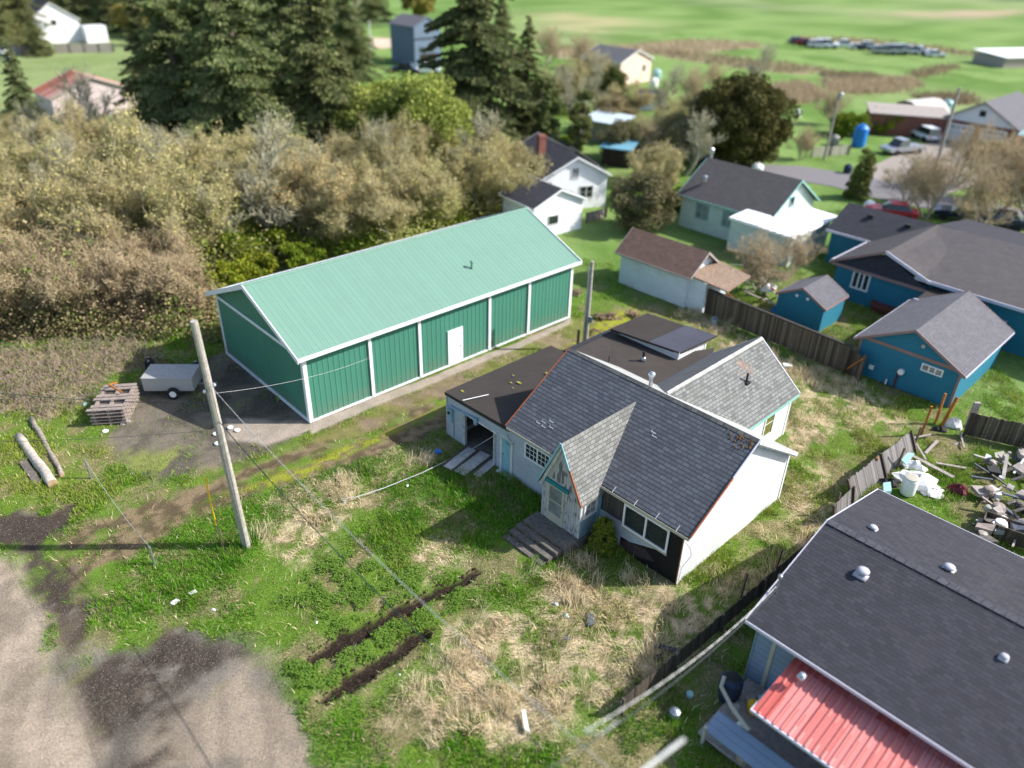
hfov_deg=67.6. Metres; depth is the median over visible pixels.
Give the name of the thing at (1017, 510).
scrap plank
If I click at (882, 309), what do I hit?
planter
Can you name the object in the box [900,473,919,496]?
white barrel
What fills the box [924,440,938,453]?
timber
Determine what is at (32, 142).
bare tree
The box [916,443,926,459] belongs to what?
timber
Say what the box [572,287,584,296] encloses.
brush pile
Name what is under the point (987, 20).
fields
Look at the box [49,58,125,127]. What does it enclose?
bare tree
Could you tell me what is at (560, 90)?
budding tree
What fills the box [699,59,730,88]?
grey bare tree
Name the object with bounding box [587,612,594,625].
fallen shingle
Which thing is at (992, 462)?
scrap sheet
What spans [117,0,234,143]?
conifer
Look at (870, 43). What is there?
field vehicle
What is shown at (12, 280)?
bare thicket tree
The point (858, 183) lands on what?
columnar conifer
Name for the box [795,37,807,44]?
field vehicle
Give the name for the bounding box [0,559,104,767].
gravel road
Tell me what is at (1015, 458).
scrap sheet
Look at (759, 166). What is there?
white pile
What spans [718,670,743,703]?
dark barrel
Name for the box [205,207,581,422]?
metal barn
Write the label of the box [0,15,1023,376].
lawn beyond
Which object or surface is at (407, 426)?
dirt track
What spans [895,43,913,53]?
field vehicle
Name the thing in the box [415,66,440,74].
parked car
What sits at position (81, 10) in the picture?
conifer
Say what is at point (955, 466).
timber
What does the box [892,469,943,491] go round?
white tarp
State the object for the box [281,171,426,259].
budding tree
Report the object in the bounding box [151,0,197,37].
conifer
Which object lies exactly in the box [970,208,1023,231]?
parked car
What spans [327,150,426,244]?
budding tree
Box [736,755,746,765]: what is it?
deck tub
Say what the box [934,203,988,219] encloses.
parked car
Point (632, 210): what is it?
brown shrub
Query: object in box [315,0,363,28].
conifer
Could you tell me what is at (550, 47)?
grey bare tree
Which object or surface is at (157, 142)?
bare tree
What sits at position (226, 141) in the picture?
budding tree
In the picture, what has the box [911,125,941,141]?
parked van
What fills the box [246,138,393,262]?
budding tree
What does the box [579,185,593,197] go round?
window
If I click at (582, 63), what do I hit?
budding tree
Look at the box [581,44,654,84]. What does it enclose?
peach house
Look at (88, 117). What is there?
bare tree
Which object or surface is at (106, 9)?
conifer
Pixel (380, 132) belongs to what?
bare tree
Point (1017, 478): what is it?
scrap plank
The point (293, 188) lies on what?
budding tree
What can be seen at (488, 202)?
green bush
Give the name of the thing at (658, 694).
overhead wire
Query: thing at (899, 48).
field vehicle
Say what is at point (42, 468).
log
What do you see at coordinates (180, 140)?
bare tree
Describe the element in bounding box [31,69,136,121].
rusty barn
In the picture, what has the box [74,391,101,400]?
log
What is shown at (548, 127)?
ivy tree
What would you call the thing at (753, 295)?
scrap board
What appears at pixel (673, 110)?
budding tree
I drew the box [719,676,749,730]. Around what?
railing
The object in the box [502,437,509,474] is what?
door
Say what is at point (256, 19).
conifer
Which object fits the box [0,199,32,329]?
budding tree
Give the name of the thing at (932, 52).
field vehicle
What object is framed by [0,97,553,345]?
undergrowth
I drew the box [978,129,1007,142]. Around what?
garage door
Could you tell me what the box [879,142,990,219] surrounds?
grey bare tree
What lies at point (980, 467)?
scrap plank
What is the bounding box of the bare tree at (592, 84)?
[582,46,609,104]
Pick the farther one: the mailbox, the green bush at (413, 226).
the mailbox
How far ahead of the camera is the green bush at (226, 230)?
54.58 m
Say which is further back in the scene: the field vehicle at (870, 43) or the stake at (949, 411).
the field vehicle at (870, 43)
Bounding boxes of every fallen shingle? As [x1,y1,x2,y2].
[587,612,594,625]
[658,644,678,652]
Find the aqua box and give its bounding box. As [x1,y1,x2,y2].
[881,482,891,493]
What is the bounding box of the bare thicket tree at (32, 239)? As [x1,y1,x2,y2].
[0,220,90,313]
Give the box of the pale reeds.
[534,36,928,103]
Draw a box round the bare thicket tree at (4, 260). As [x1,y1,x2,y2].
[0,226,57,345]
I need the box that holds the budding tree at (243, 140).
[206,113,314,188]
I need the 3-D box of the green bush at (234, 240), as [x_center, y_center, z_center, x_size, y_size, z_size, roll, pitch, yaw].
[-20.818,-9.986,55.559,4.707,3.241,5.269,27,39,35]
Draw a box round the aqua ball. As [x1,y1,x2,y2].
[686,690,693,698]
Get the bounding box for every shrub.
[586,516,617,558]
[591,65,628,97]
[592,94,638,120]
[595,118,646,156]
[609,170,682,231]
[632,141,683,179]
[656,113,711,161]
[675,88,710,124]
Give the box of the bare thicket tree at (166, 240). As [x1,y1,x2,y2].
[130,218,238,304]
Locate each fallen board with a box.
[442,445,475,469]
[453,449,490,475]
[471,457,494,476]
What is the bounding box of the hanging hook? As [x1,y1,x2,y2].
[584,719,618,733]
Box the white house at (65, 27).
[21,0,108,43]
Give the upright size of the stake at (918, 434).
1.253 m
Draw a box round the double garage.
[942,91,1023,149]
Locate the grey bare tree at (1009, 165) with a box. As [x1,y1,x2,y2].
[959,128,1023,210]
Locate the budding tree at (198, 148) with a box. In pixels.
[116,115,281,229]
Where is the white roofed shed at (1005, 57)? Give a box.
[972,48,1023,67]
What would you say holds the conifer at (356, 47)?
on the lawn beyond
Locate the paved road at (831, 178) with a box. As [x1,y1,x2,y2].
[648,141,1023,228]
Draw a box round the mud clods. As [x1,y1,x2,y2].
[302,568,482,705]
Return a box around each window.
[50,19,57,25]
[524,441,550,467]
[547,214,558,225]
[571,168,579,178]
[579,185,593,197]
[583,498,597,519]
[621,503,669,553]
[694,202,709,220]
[721,210,734,227]
[762,414,775,436]
[788,196,795,207]
[849,271,870,292]
[920,363,943,377]
[979,110,986,116]
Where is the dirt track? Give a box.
[44,358,491,587]
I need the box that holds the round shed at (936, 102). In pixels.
[896,97,949,113]
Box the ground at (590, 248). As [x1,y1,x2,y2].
[0,224,1023,767]
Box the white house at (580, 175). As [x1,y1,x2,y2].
[523,132,611,207]
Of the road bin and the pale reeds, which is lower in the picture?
the road bin
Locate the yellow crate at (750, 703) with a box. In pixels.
[746,699,758,715]
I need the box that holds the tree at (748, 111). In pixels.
[689,71,802,167]
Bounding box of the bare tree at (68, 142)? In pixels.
[14,124,77,212]
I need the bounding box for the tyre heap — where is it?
[877,478,901,487]
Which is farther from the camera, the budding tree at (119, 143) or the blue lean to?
the blue lean to
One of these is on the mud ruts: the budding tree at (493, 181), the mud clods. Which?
the mud clods
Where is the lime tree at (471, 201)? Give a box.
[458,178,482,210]
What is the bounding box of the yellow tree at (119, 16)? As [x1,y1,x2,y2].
[109,4,148,31]
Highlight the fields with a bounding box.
[69,0,1023,41]
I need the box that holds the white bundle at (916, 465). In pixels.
[901,460,927,471]
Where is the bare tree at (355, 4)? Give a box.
[334,0,363,22]
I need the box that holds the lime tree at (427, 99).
[368,70,475,168]
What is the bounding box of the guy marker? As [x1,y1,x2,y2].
[204,477,222,546]
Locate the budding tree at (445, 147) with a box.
[422,123,492,171]
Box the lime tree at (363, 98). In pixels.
[328,82,420,146]
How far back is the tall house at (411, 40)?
136.96 m
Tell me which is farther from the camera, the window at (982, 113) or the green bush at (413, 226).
the window at (982, 113)
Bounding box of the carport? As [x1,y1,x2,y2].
[589,110,635,141]
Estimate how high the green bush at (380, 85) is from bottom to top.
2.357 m
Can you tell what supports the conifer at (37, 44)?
on the lawn beyond
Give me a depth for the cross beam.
12.44 m
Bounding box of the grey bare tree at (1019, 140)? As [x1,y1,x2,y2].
[992,127,1023,201]
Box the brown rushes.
[644,34,985,104]
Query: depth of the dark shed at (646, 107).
108.47 m
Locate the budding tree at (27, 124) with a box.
[9,113,38,144]
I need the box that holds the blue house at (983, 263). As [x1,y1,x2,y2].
[825,203,1023,356]
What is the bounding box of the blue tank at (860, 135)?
[851,124,868,147]
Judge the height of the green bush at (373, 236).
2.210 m
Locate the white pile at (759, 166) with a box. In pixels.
[752,163,763,169]
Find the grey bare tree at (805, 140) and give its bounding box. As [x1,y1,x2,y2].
[785,124,826,159]
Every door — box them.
[420,53,435,63]
[449,328,461,364]
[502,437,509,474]
[546,483,564,527]
[946,122,974,142]
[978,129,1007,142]
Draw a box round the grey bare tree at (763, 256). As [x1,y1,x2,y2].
[726,221,798,291]
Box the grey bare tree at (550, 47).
[530,24,571,63]
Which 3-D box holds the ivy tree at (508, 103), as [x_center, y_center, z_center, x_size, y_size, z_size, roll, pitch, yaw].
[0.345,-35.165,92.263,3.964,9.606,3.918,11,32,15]
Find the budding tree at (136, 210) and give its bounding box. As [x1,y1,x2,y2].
[41,151,224,260]
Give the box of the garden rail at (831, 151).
[811,144,850,157]
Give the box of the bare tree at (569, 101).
[550,60,592,124]
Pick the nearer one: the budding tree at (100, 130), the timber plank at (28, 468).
the timber plank at (28, 468)
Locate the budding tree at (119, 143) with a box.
[54,92,198,208]
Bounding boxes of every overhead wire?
[0,393,171,402]
[3,431,197,441]
[213,389,608,767]
[219,421,541,747]
[220,356,372,392]
[551,591,774,767]
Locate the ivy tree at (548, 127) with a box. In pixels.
[530,76,563,140]
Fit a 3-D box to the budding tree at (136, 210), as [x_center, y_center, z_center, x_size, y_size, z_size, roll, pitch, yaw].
[-26.368,-11.597,52.288,13.433,9.129,12.435,7,31,9]
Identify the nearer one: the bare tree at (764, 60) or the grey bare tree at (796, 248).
the grey bare tree at (796, 248)
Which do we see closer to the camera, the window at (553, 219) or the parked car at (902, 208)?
the window at (553, 219)
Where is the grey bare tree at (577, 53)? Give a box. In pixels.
[567,30,603,60]
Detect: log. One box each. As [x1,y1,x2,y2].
[15,433,57,486]
[28,416,64,476]
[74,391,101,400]
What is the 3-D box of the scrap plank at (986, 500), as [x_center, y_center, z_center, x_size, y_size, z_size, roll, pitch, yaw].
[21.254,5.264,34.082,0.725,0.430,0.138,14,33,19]
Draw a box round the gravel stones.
[0,382,346,767]
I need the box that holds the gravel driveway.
[873,140,1022,194]
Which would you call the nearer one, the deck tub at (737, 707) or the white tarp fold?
the deck tub at (737, 707)
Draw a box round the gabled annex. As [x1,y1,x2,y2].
[498,175,587,234]
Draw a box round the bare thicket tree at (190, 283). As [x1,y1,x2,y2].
[128,232,237,337]
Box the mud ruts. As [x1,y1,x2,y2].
[309,571,478,703]
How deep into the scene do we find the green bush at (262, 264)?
53.84 m
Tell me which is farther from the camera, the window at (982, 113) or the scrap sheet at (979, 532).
the window at (982, 113)
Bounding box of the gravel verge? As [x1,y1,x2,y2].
[0,503,311,767]
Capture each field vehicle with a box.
[787,36,799,43]
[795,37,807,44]
[807,39,830,48]
[817,38,839,48]
[835,39,852,47]
[849,43,863,49]
[856,43,871,50]
[860,40,877,46]
[870,45,897,54]
[882,43,910,55]
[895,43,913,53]
[906,45,920,54]
[908,45,928,55]
[925,49,946,57]
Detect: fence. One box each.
[0,45,53,55]
[53,42,114,52]
[585,207,607,222]
[620,540,809,716]
[703,288,852,373]
[832,485,855,515]
[846,430,917,500]
[962,411,1023,446]
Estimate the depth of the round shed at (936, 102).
103.61 m
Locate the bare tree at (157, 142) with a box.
[97,118,172,219]
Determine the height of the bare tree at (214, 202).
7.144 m
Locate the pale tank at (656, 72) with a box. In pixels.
[652,68,661,79]
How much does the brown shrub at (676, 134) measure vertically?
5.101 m
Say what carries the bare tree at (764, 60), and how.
on the lawn beyond
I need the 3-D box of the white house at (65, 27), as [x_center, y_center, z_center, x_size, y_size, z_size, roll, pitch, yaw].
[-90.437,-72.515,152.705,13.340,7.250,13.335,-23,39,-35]
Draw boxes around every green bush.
[196,223,266,264]
[199,222,248,248]
[199,258,250,290]
[225,243,279,280]
[246,222,306,254]
[277,238,326,268]
[312,223,328,239]
[330,225,379,251]
[371,80,393,91]
[377,216,416,237]
[421,202,464,224]
[471,196,501,210]
[556,135,569,146]
[665,186,681,209]
[829,111,871,135]
[873,116,903,133]
[982,140,1018,159]
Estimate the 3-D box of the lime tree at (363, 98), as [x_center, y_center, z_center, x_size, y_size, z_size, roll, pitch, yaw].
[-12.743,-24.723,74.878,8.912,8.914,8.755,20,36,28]
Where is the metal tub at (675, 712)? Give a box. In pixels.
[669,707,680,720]
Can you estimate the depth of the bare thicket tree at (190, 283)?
47.36 m
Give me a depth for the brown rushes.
145.56 m
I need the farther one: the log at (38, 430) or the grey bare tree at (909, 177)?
the grey bare tree at (909, 177)
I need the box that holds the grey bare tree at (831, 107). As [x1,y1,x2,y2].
[813,83,859,124]
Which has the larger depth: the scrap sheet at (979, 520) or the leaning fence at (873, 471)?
the leaning fence at (873, 471)
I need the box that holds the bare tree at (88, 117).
[59,89,108,150]
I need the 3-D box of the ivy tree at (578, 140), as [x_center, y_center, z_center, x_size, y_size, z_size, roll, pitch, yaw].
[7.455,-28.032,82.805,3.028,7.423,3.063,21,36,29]
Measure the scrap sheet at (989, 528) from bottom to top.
0.358 m
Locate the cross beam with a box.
[644,737,685,767]
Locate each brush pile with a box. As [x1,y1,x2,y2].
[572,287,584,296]
[592,311,611,321]
[604,312,616,319]
[623,309,639,318]
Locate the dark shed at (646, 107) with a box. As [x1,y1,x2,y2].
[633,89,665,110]
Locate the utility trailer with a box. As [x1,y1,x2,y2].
[140,364,216,399]
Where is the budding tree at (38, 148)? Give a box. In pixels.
[0,130,92,220]
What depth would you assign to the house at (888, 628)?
23.55 m
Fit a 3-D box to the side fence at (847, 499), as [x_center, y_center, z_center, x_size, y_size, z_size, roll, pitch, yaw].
[14.562,5.341,33.609,2.039,1.030,0.132,-26,28,-38]
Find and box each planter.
[830,134,839,145]
[871,299,897,315]
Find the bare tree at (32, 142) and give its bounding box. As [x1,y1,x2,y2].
[1,111,45,171]
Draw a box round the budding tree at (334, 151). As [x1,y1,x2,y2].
[278,124,366,181]
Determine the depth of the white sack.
39.91 m
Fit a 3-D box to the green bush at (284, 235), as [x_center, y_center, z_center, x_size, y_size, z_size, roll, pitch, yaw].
[-17.900,-10.861,57.703,3.851,2.651,4.311,26,38,34]
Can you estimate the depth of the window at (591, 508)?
31.14 m
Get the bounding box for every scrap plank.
[971,475,992,480]
[973,454,1001,464]
[974,463,988,473]
[981,496,992,504]
[991,474,1017,492]
[1001,455,1008,479]
[1001,492,1023,499]
[1005,506,1019,517]
[1005,507,1023,514]
[1006,498,1016,505]
[1011,475,1023,481]
[1012,510,1018,519]
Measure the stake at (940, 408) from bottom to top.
1.903 m
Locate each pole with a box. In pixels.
[190,319,250,548]
[368,21,371,61]
[576,261,593,343]
[823,92,843,159]
[924,87,960,199]
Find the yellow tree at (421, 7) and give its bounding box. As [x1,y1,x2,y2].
[400,0,436,15]
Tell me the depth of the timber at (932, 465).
36.89 m
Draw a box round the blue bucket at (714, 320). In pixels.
[711,316,717,324]
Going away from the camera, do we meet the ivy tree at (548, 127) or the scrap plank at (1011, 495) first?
the scrap plank at (1011, 495)
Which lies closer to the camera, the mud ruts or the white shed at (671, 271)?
the mud ruts
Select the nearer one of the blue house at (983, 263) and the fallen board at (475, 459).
the fallen board at (475, 459)
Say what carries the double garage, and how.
on the lawn beyond
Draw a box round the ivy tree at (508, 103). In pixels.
[501,52,525,117]
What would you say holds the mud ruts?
on the ground at (590, 248)
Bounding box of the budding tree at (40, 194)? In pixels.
[11,137,142,243]
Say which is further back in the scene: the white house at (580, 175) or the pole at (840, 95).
the pole at (840, 95)
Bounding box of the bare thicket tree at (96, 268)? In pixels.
[19,237,175,344]
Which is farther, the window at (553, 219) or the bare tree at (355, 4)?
the bare tree at (355, 4)
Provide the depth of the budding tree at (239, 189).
61.27 m
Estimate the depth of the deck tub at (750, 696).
25.00 m
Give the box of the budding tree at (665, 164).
[614,137,690,209]
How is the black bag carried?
on the ground at (590, 248)
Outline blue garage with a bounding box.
[853,291,1014,407]
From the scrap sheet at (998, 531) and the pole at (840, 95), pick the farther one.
the pole at (840, 95)
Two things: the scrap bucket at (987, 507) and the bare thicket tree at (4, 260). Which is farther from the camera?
the bare thicket tree at (4, 260)
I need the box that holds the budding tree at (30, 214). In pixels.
[0,165,95,247]
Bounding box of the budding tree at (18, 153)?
[1,130,57,207]
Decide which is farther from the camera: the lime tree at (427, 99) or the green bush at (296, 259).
the lime tree at (427, 99)
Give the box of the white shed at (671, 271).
[614,227,750,312]
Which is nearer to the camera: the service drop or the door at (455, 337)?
the service drop
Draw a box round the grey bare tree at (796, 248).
[772,224,828,277]
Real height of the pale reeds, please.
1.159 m
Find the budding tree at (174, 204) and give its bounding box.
[124,145,275,280]
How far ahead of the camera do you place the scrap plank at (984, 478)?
35.87 m
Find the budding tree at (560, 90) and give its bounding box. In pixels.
[539,55,598,118]
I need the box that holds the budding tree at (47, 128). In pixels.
[12,87,115,156]
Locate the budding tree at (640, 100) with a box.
[596,77,656,126]
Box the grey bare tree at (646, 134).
[630,109,667,154]
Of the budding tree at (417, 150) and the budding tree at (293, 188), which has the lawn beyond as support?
the budding tree at (417, 150)
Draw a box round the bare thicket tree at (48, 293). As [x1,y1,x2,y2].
[2,235,140,351]
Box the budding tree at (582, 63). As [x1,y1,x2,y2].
[566,45,611,98]
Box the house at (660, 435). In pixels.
[445,313,799,583]
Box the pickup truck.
[879,137,926,155]
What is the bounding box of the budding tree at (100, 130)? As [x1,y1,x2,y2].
[89,103,165,153]
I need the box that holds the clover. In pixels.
[274,540,523,718]
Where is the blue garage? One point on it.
(934, 348)
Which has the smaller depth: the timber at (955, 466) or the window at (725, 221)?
the timber at (955, 466)
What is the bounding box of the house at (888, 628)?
[698,488,1023,767]
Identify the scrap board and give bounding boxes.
[743,290,764,300]
[764,298,775,306]
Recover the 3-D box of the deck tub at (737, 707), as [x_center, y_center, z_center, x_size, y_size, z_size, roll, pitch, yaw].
[7.238,10.540,24.749,0.266,0.413,0.280,-5,32,-11]
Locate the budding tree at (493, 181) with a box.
[438,123,547,225]
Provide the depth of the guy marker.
29.99 m
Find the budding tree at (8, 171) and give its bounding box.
[0,138,43,207]
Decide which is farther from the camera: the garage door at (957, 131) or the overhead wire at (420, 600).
the garage door at (957, 131)
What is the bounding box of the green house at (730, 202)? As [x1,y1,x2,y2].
[678,148,836,266]
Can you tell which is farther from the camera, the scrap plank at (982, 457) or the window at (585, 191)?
the window at (585, 191)
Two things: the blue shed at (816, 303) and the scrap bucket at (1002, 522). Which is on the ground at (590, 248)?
the blue shed at (816, 303)
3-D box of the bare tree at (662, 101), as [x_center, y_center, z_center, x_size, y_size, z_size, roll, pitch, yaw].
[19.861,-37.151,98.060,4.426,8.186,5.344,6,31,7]
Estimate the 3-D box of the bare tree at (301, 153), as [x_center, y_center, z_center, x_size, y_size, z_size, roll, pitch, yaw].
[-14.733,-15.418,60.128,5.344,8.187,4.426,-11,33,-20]
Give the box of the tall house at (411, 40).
[388,13,440,65]
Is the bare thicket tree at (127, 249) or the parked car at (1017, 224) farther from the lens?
the parked car at (1017, 224)
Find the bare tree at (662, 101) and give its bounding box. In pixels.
[650,61,687,111]
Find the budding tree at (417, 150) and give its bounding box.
[359,107,433,173]
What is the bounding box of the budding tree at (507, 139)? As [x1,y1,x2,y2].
[491,130,518,146]
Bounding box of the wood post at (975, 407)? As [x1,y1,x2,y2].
[964,402,980,425]
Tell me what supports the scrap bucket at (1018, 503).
on the scrap plank
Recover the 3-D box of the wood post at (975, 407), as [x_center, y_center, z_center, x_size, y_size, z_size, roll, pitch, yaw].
[23.992,1.600,39.840,0.320,1.500,0.160,2,31,0]
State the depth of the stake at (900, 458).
36.49 m
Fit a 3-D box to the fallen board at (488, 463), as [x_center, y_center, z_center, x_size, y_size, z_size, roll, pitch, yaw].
[-1.279,3.926,36.045,0.490,0.090,1.500,20,36,28]
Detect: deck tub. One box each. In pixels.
[731,704,740,716]
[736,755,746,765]
[745,693,757,705]
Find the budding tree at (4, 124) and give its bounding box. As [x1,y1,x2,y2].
[0,103,37,144]
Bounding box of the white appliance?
[760,283,777,291]
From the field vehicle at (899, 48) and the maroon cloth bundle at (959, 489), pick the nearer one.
the maroon cloth bundle at (959, 489)
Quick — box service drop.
[583,586,775,731]
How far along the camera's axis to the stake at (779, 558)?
30.24 m
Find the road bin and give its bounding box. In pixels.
[843,164,852,173]
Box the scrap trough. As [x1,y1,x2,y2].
[982,510,1023,548]
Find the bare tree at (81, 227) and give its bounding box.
[50,203,98,257]
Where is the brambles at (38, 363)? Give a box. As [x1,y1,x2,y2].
[0,327,189,424]
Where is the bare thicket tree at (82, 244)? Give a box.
[12,210,123,328]
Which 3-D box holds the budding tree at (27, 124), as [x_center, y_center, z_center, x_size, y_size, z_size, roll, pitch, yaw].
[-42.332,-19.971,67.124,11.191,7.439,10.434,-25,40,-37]
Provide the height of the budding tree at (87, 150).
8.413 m
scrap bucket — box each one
[982,485,994,496]
[983,504,992,511]
[991,502,1005,511]
[992,518,1007,527]
[1014,500,1023,507]
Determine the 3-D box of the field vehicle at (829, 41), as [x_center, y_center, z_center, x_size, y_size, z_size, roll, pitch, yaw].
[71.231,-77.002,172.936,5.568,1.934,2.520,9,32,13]
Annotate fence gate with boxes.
[845,346,866,381]
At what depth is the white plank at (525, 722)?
24.43 m
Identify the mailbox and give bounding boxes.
[864,200,874,205]
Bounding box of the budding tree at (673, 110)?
[640,94,692,157]
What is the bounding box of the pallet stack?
[86,382,139,425]
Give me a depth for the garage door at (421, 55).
138.18 m
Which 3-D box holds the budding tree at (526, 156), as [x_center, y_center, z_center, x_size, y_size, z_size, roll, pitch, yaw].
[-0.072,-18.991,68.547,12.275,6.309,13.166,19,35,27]
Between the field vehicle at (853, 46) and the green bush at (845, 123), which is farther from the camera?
the field vehicle at (853, 46)
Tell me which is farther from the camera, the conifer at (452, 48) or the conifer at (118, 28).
the conifer at (118, 28)
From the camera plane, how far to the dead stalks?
26.89 m
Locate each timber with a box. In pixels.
[912,455,953,477]
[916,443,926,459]
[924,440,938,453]
[936,462,966,468]
[959,431,964,447]
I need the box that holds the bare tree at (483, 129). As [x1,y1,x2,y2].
[446,106,504,160]
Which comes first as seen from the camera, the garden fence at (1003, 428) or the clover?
the clover
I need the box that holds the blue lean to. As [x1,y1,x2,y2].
[599,140,638,168]
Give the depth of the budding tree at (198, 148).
57.74 m
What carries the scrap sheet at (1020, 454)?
on the scrap sheet
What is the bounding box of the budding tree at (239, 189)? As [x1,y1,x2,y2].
[228,164,267,222]
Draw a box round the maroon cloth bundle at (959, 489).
[947,483,970,498]
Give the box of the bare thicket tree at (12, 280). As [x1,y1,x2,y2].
[0,261,72,352]
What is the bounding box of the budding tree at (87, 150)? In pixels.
[0,127,132,198]
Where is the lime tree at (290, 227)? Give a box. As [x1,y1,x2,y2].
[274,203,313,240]
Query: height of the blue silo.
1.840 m
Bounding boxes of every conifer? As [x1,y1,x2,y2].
[0,0,52,45]
[0,4,30,45]
[0,37,57,127]
[24,4,54,57]
[44,0,55,5]
[46,0,94,7]
[57,0,114,28]
[89,0,116,22]
[97,0,170,34]
[112,0,200,129]
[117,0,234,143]
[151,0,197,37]
[166,0,247,125]
[169,0,307,165]
[212,0,267,28]
[244,0,362,120]
[271,0,365,152]
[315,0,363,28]
[326,0,393,82]
[336,39,355,85]
[354,0,397,22]
[416,0,550,143]
[445,47,455,94]
[493,0,514,29]
[497,15,556,138]
[842,147,877,201]
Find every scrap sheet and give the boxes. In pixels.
[970,485,987,496]
[974,523,995,534]
[974,533,998,544]
[975,518,994,522]
[977,530,987,534]
[984,454,991,460]
[985,465,1001,475]
[988,459,996,465]
[991,504,1004,514]
[993,491,1002,500]
[993,522,1004,534]
[994,451,1003,458]
[1006,483,1014,491]
[1009,520,1023,532]
[1012,455,1023,462]
[1012,462,1023,475]
[1015,489,1023,498]
[1016,448,1023,459]
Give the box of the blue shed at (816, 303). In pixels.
[774,274,848,331]
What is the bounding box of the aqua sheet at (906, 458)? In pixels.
[901,452,914,465]
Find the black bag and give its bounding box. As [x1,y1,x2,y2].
[930,426,947,432]
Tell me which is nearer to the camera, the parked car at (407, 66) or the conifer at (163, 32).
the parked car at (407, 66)
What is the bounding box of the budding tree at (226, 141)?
[199,129,276,178]
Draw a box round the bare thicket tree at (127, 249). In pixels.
[85,212,174,310]
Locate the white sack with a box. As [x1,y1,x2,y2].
[944,417,961,429]
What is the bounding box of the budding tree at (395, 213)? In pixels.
[324,143,482,249]
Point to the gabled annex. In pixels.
(555, 209)
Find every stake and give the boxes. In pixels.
[739,572,748,597]
[774,549,782,569]
[895,447,905,469]
[915,427,922,442]
[920,406,932,434]
[934,393,946,423]
[940,397,958,425]
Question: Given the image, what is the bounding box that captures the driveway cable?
[86,462,148,545]
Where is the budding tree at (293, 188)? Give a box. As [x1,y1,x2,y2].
[257,158,326,245]
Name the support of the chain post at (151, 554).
on the ground at (590, 248)
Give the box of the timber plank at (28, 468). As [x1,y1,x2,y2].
[17,457,40,484]
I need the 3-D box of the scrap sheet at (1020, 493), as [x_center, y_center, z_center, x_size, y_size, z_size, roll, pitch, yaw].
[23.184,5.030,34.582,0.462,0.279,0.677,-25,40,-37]
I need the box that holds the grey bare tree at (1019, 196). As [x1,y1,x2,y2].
[977,131,1023,215]
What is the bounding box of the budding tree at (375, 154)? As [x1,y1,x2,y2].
[327,111,418,218]
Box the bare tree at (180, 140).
[161,124,193,150]
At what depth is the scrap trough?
32.48 m
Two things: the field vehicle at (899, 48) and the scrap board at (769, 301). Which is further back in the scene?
the field vehicle at (899, 48)
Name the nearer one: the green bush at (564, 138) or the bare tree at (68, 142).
the bare tree at (68, 142)
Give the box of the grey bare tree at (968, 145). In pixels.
[932,117,1020,186]
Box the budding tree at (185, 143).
[157,126,215,161]
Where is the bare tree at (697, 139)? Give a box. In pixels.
[675,103,727,176]
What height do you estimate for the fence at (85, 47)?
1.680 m
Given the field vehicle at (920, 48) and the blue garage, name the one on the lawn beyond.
the field vehicle at (920, 48)
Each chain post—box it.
[84,459,91,478]
[148,546,155,565]
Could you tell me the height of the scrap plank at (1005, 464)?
0.438 m
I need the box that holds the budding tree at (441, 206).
[380,147,498,238]
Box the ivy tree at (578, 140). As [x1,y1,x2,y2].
[566,90,594,154]
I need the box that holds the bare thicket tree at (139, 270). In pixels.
[82,241,218,348]
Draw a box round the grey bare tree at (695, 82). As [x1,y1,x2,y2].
[671,63,716,97]
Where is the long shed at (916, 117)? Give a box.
[866,102,948,138]
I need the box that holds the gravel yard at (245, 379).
[107,354,307,480]
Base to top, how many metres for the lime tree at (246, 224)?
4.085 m
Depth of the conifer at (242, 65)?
69.23 m
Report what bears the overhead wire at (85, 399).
attached to the utility pole at (208, 390)
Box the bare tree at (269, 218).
[213,104,306,229]
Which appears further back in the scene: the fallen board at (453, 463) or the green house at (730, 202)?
the green house at (730, 202)
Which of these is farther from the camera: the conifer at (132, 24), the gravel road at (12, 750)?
the conifer at (132, 24)
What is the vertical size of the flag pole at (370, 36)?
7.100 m
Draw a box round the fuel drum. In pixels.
[144,356,154,369]
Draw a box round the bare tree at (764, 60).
[742,42,777,81]
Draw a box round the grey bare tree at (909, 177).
[876,147,949,204]
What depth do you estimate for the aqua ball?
25.46 m
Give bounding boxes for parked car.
[388,62,417,74]
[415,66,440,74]
[865,199,918,218]
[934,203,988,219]
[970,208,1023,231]
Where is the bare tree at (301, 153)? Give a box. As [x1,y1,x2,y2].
[286,133,344,193]
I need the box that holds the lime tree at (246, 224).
[216,197,258,235]
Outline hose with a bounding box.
[341,436,492,499]
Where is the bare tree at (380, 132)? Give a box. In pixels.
[360,112,416,181]
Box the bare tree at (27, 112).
[10,98,53,123]
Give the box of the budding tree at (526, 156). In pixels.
[479,135,563,212]
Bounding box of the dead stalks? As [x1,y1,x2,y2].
[1,304,883,757]
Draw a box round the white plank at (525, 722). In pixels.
[522,710,529,732]
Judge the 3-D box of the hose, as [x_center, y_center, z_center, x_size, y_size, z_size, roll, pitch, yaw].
[-4.213,3.655,35.303,7.895,1.149,0.815,-17,35,-28]
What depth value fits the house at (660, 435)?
32.71 m
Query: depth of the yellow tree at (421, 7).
196.61 m
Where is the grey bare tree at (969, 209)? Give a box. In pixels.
[941,154,1023,228]
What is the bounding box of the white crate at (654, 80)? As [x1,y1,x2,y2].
[649,77,658,88]
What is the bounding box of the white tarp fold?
[921,487,943,498]
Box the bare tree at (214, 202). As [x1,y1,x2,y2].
[175,177,250,246]

